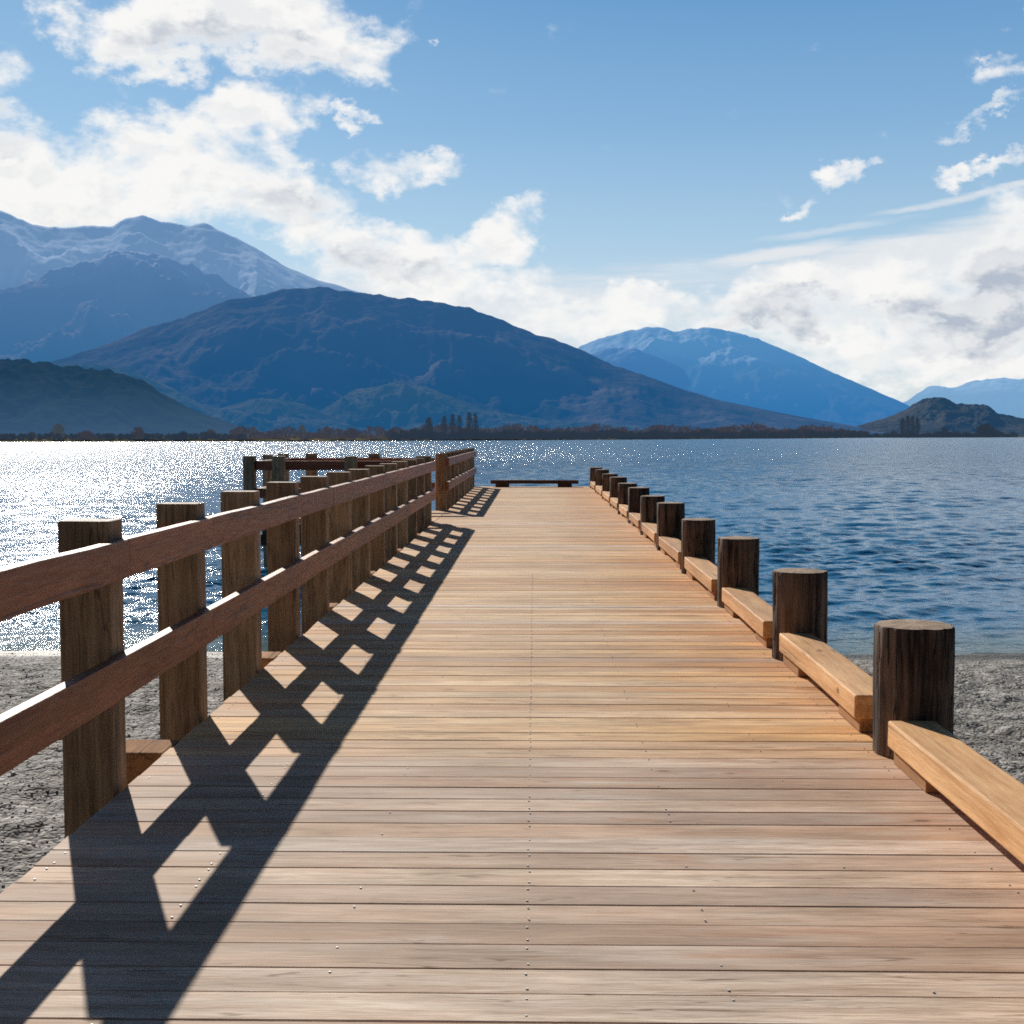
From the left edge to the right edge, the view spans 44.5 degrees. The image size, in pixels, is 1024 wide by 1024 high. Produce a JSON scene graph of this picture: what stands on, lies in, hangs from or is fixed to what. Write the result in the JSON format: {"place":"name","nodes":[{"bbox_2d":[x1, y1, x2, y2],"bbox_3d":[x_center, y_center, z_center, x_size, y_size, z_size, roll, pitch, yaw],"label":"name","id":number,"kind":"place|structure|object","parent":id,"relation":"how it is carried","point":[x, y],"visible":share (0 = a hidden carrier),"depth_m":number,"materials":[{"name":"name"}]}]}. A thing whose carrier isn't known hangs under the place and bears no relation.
{"place":"outdoors","nodes":[
{"label":"outdoors","id":0,"kind":"place"},
{"bbox_2d":[0,250,250,362],"bbox_3d":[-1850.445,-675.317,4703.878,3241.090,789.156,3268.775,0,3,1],"label":"mountain","id":1,"kind":"structure","parent":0,"point":[51,315],"depth_m":4842.34,"materials":[{"name":"blue stone"}]},
{"bbox_2d":[0,358,283,436],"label":"wooded hill","id":2,"kind":"structure","parent":0,"point":[41,397],"depth_m":915.13,"materials":[{"name":"blue plant"}]},
{"bbox_2d":[0,211,362,296],"bbox_3d":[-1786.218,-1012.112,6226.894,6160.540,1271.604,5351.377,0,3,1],"label":"snowy mountain","id":3,"kind":"structure","parent":0,"point":[28,251],"depth_m":6776.56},
{"bbox_2d":[58,362,398,434],"bbox_3d":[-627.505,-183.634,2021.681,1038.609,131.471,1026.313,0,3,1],"label":"grassy foothill","id":4,"kind":"structure","parent":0,"point":[263,414],"depth_m":2025.75,"materials":[{"name":"plant"}]},
{"bbox_2d":[51,286,901,434],"bbox_3d":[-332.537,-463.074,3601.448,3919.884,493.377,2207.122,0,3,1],"label":"dark mountain","id":5,"kind":"structure","parent":0,"point":[319,348],"depth_m":3592.06,"materials":[{"name":"blue stone"}]},
{"bbox_2d":[320,383,689,433],"bbox_3d":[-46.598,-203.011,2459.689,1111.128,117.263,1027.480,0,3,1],"label":"foothill","id":6,"kind":"structure","parent":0,"point":[404,406],"depth_m":2356.11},
{"bbox_2d":[0,437,1023,654],"bbox_3d":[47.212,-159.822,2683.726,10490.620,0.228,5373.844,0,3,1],"label":"lake water","id":7,"kind":"structure","parent":0,"point":[882,529],"depth_m":49.44,"materials":[{"name":"blue liquid"}]},
{"bbox_2d":[243,453,434,565],"bbox_3d":[-3.057,0.439,23.790,3.348,3.053,3.413,0,3,1],"label":"platform railing","id":8,"kind":"object","parent":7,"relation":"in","point":[278,467],"visible":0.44,"depth_m":22.18,"materials":[{"name":"brown wood"}]},
{"bbox_2d":[0,650,1023,892],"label":"beach","id":9,"kind":"structure","parent":0,"point":[14,832],"depth_m":9.79,"materials":[{"name":"grey gravel"}]},
{"bbox_2d":[0,486,1023,1023],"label":"jetty deck","id":10,"kind":"structure","parent":9,"relation":"on","point":[532,754],"depth_m":4.64,"materials":[{"name":"brown wood"}]},
{"bbox_2d":[126,740,178,784],"bbox_3d":[-1.804,1.267,6.108,0.298,0.258,0.282,0,3,1],"label":"timber end","id":11,"kind":"object","parent":10,"relation":"attached to","point":[142,756],"visible":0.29,"depth_m":5.97,"materials":[{"name":"brown wood"}]},
{"bbox_2d":[0,456,435,837],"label":"railing","id":12,"kind":"object","parent":10,"relation":"attached to","point":[358,526],"visible":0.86,"depth_m":6.64,"materials":[{"name":"brown wood"}]},
{"bbox_2d":[262,652,281,668],"bbox_3d":[-1.759,1.113,8.652,0.298,0.258,0.282,0,3,1],"label":"timber end","id":13,"kind":"object","parent":10,"relation":"attached to","point":[268,658],"visible":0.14,"depth_m":8.54,"materials":[{"name":"brown wood"}]},
{"bbox_2d":[301,603,338,623],"bbox_3d":[-1.714,0.958,11.213,0.298,0.258,0.282,0,3,1],"label":"timber end","id":14,"kind":"object","parent":10,"relation":"attached to","point":[332,605],"visible":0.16,"depth_m":11.09,"materials":[{"name":"brown wood"}]},
{"bbox_2d":[260,511,445,545],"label":"side platform","id":15,"kind":"structure","parent":10,"relation":"attached to","point":[436,515],"depth_m":22.45,"materials":[{"name":"brown wood"}]},
{"bbox_2d":[435,448,476,510],"bbox_3d":[-1.307,-0.027,31.494,0.280,3.053,12.179,0,3,1],"label":"railing","id":16,"kind":"object","parent":10,"relation":"attached to","point":[455,471],"visible":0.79,"depth_m":28.02,"materials":[{"name":"brown wood"}]},
{"bbox_2d":[491,480,578,486],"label":"end kerb","id":17,"kind":"structure","parent":10,"relation":"on","point":[560,483],"depth_m":37.11,"materials":[{"name":"brown wood"}]},
{"bbox_2d":[590,481,594,488],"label":"kerb beam","id":18,"kind":"structure","parent":10,"relation":"on","point":[592,484],"depth_m":35.35,"materials":[{"name":"brown wood"}]},
{"bbox_2d":[590,467,601,487],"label":"bollard","id":19,"kind":"object","parent":10,"relation":"on","point":[592,473],"visible":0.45,"depth_m":36.26,"materials":[{"name":"brown wood"}]},
{"bbox_2d":[596,486,601,497],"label":"kerb beam","id":20,"kind":"structure","parent":10,"relation":"on","point":[598,489],"depth_m":31.49,"materials":[{"name":"brown wood"}]},
{"bbox_2d":[595,469,608,492],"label":"bollard","id":21,"kind":"object","parent":10,"relation":"on","point":[598,476],"visible":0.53,"depth_m":33.13,"materials":[{"name":"brown wood"}]},
{"bbox_2d":[602,491,609,504],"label":"kerb beam","id":22,"kind":"structure","parent":10,"relation":"on","point":[606,495],"depth_m":28.51,"materials":[{"name":"brown wood"}]},
{"bbox_2d":[602,473,617,498],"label":"bollard","id":23,"kind":"object","parent":10,"relation":"on","point":[606,481],"visible":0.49,"depth_m":29.76,"materials":[{"name":"brown wood"}]},
{"bbox_2d":[610,498,617,511],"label":"kerb beam","id":24,"kind":"structure","parent":10,"relation":"on","point":[614,502],"depth_m":25.54,"materials":[{"name":"brown wood"}]},
{"bbox_2d":[610,477,626,506],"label":"bollard","id":25,"kind":"object","parent":10,"relation":"on","point":[614,481],"visible":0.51,"depth_m":26.69,"materials":[{"name":"brown wood"}]},
{"bbox_2d":[619,504,627,520],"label":"kerb beam","id":26,"kind":"structure","parent":10,"relation":"on","point":[623,509],"depth_m":22.95,"materials":[{"name":"brown wood"}]},
{"bbox_2d":[618,483,636,513],"bbox_3d":[2.215,1.345,24.243,0.374,3.820,0.374,2,4,21],"label":"bollard","id":27,"kind":"object","parent":10,"relation":"on","point":[623,493],"visible":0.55,"depth_m":23.99,"materials":[{"name":"brown wood"}]},
{"bbox_2d":[629,513,639,531],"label":"kerb beam","id":28,"kind":"structure","parent":10,"relation":"on","point":[634,518],"depth_m":20.41,"materials":[{"name":"brown wood"}]},
{"bbox_2d":[628,487,648,523],"bbox_3d":[2.193,1.477,21.695,0.373,3.820,0.372,-2,4,-28],"label":"bollard","id":29,"kind":"object","parent":10,"relation":"on","point":[635,494],"visible":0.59,"depth_m":21.44,"materials":[{"name":"brown wood"}]},
{"bbox_2d":[641,523,656,546],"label":"kerb beam","id":30,"kind":"structure","parent":10,"relation":"on","point":[649,530],"depth_m":17.93,"materials":[{"name":"brown wood"}]},
{"bbox_2d":[640,495,664,534],"bbox_3d":[2.148,1.652,19.223,0.372,3.820,0.373,-2,4,-31],"label":"bollard","id":31,"kind":"object","parent":10,"relation":"on","point":[648,508],"visible":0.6,"depth_m":18.97,"materials":[{"name":"brown wood"}]},
{"bbox_2d":[659,537,680,568],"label":"kerb beam","id":32,"kind":"structure","parent":10,"relation":"on","point":[671,546],"depth_m":15.12,"materials":[{"name":"brown wood"}]},
{"bbox_2d":[657,502,684,550],"bbox_3d":[2.099,1.777,16.596,0.370,3.820,0.372,0,3,4],"label":"bollard","id":33,"kind":"object","parent":10,"relation":"on","point":[670,516],"visible":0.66,"depth_m":16.35,"materials":[{"name":"brown wood"}]},
{"bbox_2d":[681,518,714,573],"bbox_3d":[2.041,1.976,13.844,0.374,3.820,0.374,3,5,34],"label":"bollard","id":34,"kind":"object","parent":10,"relation":"on","point":[697,537],"visible":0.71,"depth_m":13.59,"materials":[{"name":"brown wood"}]},
{"bbox_2d":[684,557,716,599],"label":"kerb beam","id":35,"kind":"structure","parent":10,"relation":"on","point":[703,570],"depth_m":12.38,"materials":[{"name":"brown wood"}]},
{"bbox_2d":[717,536,758,607],"bbox_3d":[2.002,2.126,11.134,0.372,3.819,0.373,-2,4,-28],"label":"bollard","id":36,"kind":"object","parent":10,"relation":"on","point":[737,561],"visible":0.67,"depth_m":10.89,"materials":[{"name":"brown wood"}]},
{"bbox_2d":[722,587,772,647],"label":"kerb beam","id":37,"kind":"structure","parent":10,"relation":"on","point":[752,610],"depth_m":9.65,"materials":[{"name":"brown wood"}]},
{"bbox_2d":[772,568,827,660],"bbox_3d":[1.951,2.296,8.572,0.372,3.820,0.373,2,4,40],"label":"bollard","id":38,"kind":"object","parent":10,"relation":"on","point":[799,600],"visible":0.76,"depth_m":8.34,"materials":[{"name":"brown wood"}]},
{"bbox_2d":[779,633,872,731],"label":"kerb beam","id":39,"kind":"structure","parent":10,"relation":"on","point":[845,683],"depth_m":7.01,"materials":[{"name":"brown wood"}]},
{"bbox_2d":[872,619,954,758],"bbox_3d":[1.908,2.431,6.025,0.372,3.819,0.369,1,3,17],"label":"bollard","id":40,"kind":"object","parent":10,"relation":"on","point":[913,670],"visible":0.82,"depth_m":5.79,"materials":[{"name":"brown wood"}]},
{"bbox_2d":[888,721,1023,863],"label":"kerb beam","id":41,"kind":"structure","parent":10,"relation":"on","point":[984,794],"depth_m":4.91,"materials":[{"name":"brown wood"}]},
{"bbox_2d":[0,435,1023,441],"bbox_3d":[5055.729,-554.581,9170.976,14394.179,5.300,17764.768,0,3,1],"label":"shore","id":42,"kind":"structure","parent":0,"point":[163,440],"depth_m":635.57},
{"bbox_2d":[51,423,65,439],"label":"bare tree","id":43,"kind":"object","parent":42,"relation":"on","point":[57,428],"visible":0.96,"depth_m":578.12,"materials":[{"name":"brown plant"}]},
{"bbox_2d":[78,430,92,439],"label":"bare tree","id":44,"kind":"object","parent":42,"relation":"on","point":[86,435],"visible":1,"depth_m":583.85,"materials":[{"name":"brown plant"}]},
{"bbox_2d":[0,431,245,440],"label":"scrub","id":45,"kind":"object","parent":42,"relation":"on","point":[111,436],"visible":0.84,"depth_m":596.54,"materials":[{"name":"plant"}]},
{"bbox_2d":[131,426,143,439],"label":"bare tree","id":46,"kind":"object","parent":42,"relation":"on","point":[139,432],"visible":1,"depth_m":595.33,"materials":[{"name":"plant"}]},
{"bbox_2d":[179,431,187,439],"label":"bare tree","id":47,"kind":"object","parent":42,"relation":"on","point":[185,434],"visible":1,"depth_m":605.00,"materials":[{"name":"plant"}]},
{"bbox_2d":[206,429,215,438],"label":"bare tree","id":48,"kind":"object","parent":42,"relation":"on","point":[209,430],"visible":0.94,"depth_m":610.20,"materials":[{"name":"brown plant"}]},
{"bbox_2d":[298,425,305,438],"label":"bare tree","id":49,"kind":"object","parent":42,"relation":"on","point":[300,429],"visible":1,"depth_m":626.78,"materials":[{"name":"plant"}]},
{"bbox_2d":[229,425,400,439],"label":"thin shore wood","id":50,"kind":"object","parent":42,"relation":"on","point":[280,433],"visible":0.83,"depth_m":649.09,"materials":[{"name":"plant"}]},
{"bbox_2d":[343,428,357,439],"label":"bare tree","id":51,"kind":"object","parent":42,"relation":"on","point":[351,432],"visible":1,"depth_m":665.54,"materials":[{"name":"brown plant"}]},
{"bbox_2d":[425,417,432,431],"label":"poplar tree","id":52,"kind":"object","parent":42,"relation":"on","point":[428,422],"visible":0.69,"depth_m":730.50,"materials":[{"name":"green plant"}]},
{"bbox_2d":[441,416,447,432],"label":"poplar tree","id":53,"kind":"object","parent":42,"relation":"on","point":[443,424],"visible":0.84,"depth_m":743.38,"materials":[{"name":"plant"}]},
{"bbox_2d":[449,414,455,431],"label":"poplar tree","id":54,"kind":"object","parent":42,"relation":"on","point":[452,421],"visible":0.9,"depth_m":750.17,"materials":[{"name":"green plant"}]},
{"bbox_2d":[456,415,461,430],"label":"poplar tree","id":55,"kind":"object","parent":42,"relation":"on","point":[459,422],"visible":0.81,"depth_m":755.65,"materials":[{"name":"plant"}]},
{"bbox_2d":[465,412,471,429],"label":"poplar tree","id":56,"kind":"object","parent":42,"relation":"on","point":[469,417],"visible":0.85,"depth_m":763.57,"materials":[{"name":"green plant"}]},
{"bbox_2d":[472,413,478,429],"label":"poplar tree","id":57,"kind":"object","parent":42,"relation":"on","point":[475,421],"visible":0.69,"depth_m":768.44,"materials":[{"name":"green plant"}]},
{"bbox_2d":[388,422,869,439],"bbox_3d":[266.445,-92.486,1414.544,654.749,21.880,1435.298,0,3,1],"label":"lakeside wood","id":58,"kind":"object","parent":42,"relation":"on","point":[535,428],"visible":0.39,"depth_m":1033.47,"materials":[{"name":"plant"}]},
{"bbox_2d":[385,427,1017,439],"bbox_3d":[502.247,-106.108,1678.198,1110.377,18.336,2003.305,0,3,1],"label":"dark undergrowth","id":59,"kind":"object","parent":42,"relation":"on","point":[527,434],"visible":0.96,"depth_m":1016.94,"materials":[{"name":"green plant"}]},
{"bbox_2d":[900,418,905,432],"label":"poplar tree","id":60,"kind":"object","parent":42,"relation":"on","point":[902,426],"visible":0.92,"depth_m":2212.73,"materials":[{"name":"green plant"}]},
{"bbox_2d":[904,416,910,432],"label":"poplar tree","id":61,"kind":"object","parent":42,"relation":"on","point":[907,425],"visible":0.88,"depth_m":2233.89,"materials":[{"name":"green plant"}]},
{"bbox_2d":[910,416,914,431],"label":"poplar tree","id":62,"kind":"object","parent":42,"relation":"on","point":[912,423],"visible":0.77,"depth_m":2256.03,"materials":[{"name":"plant"}]},
{"bbox_2d":[915,417,919,433],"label":"poplar tree","id":63,"kind":"object","parent":42,"relation":"on","point":[916,427],"visible":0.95,"depth_m":2277.90,"materials":[{"name":"green plant"}]},
{"bbox_2d":[976,423,994,434],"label":"bare tree","id":64,"kind":"object","parent":42,"relation":"on","point":[984,428],"visible":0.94,"depth_m":2566.36,"materials":[{"name":"brown plant"}]},
{"bbox_2d":[0,0,1023,401],"label":"sky","id":65,"kind":"structure","parent":0,"point":[837,186],"materials":[{"name":"blue"}]},
{"bbox_2d":[590,347,707,396],"bbox_3d":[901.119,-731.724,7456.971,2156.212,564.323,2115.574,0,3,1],"label":"mountain shoulder","id":66,"kind":"object","parent":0,"point":[635,360],"visible":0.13,"depth_m":7686.03},
{"bbox_2d":[578,327,909,425],"bbox_3d":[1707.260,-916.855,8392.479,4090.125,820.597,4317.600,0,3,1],"label":"mountain","id":67,"kind":"structure","parent":0,"point":[729,366],"depth_m":8422.33,"materials":[{"name":"blue stone"}]},
{"bbox_2d":[858,397,1023,435],"bbox_3d":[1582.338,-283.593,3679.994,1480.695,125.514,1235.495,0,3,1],"label":"rocky knoll","id":68,"kind":"structure","parent":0,"point":[933,414],"depth_m":3724.70,"materials":[{"name":"stone"}]},
{"bbox_2d":[903,377,1023,417],"bbox_3d":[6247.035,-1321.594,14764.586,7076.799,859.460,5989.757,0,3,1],"label":"distant range","id":69,"kind":"structure","parent":0,"point":[1004,395],"depth_m":15158.99,"materials":[{"name":"blue stone"}]}
]}

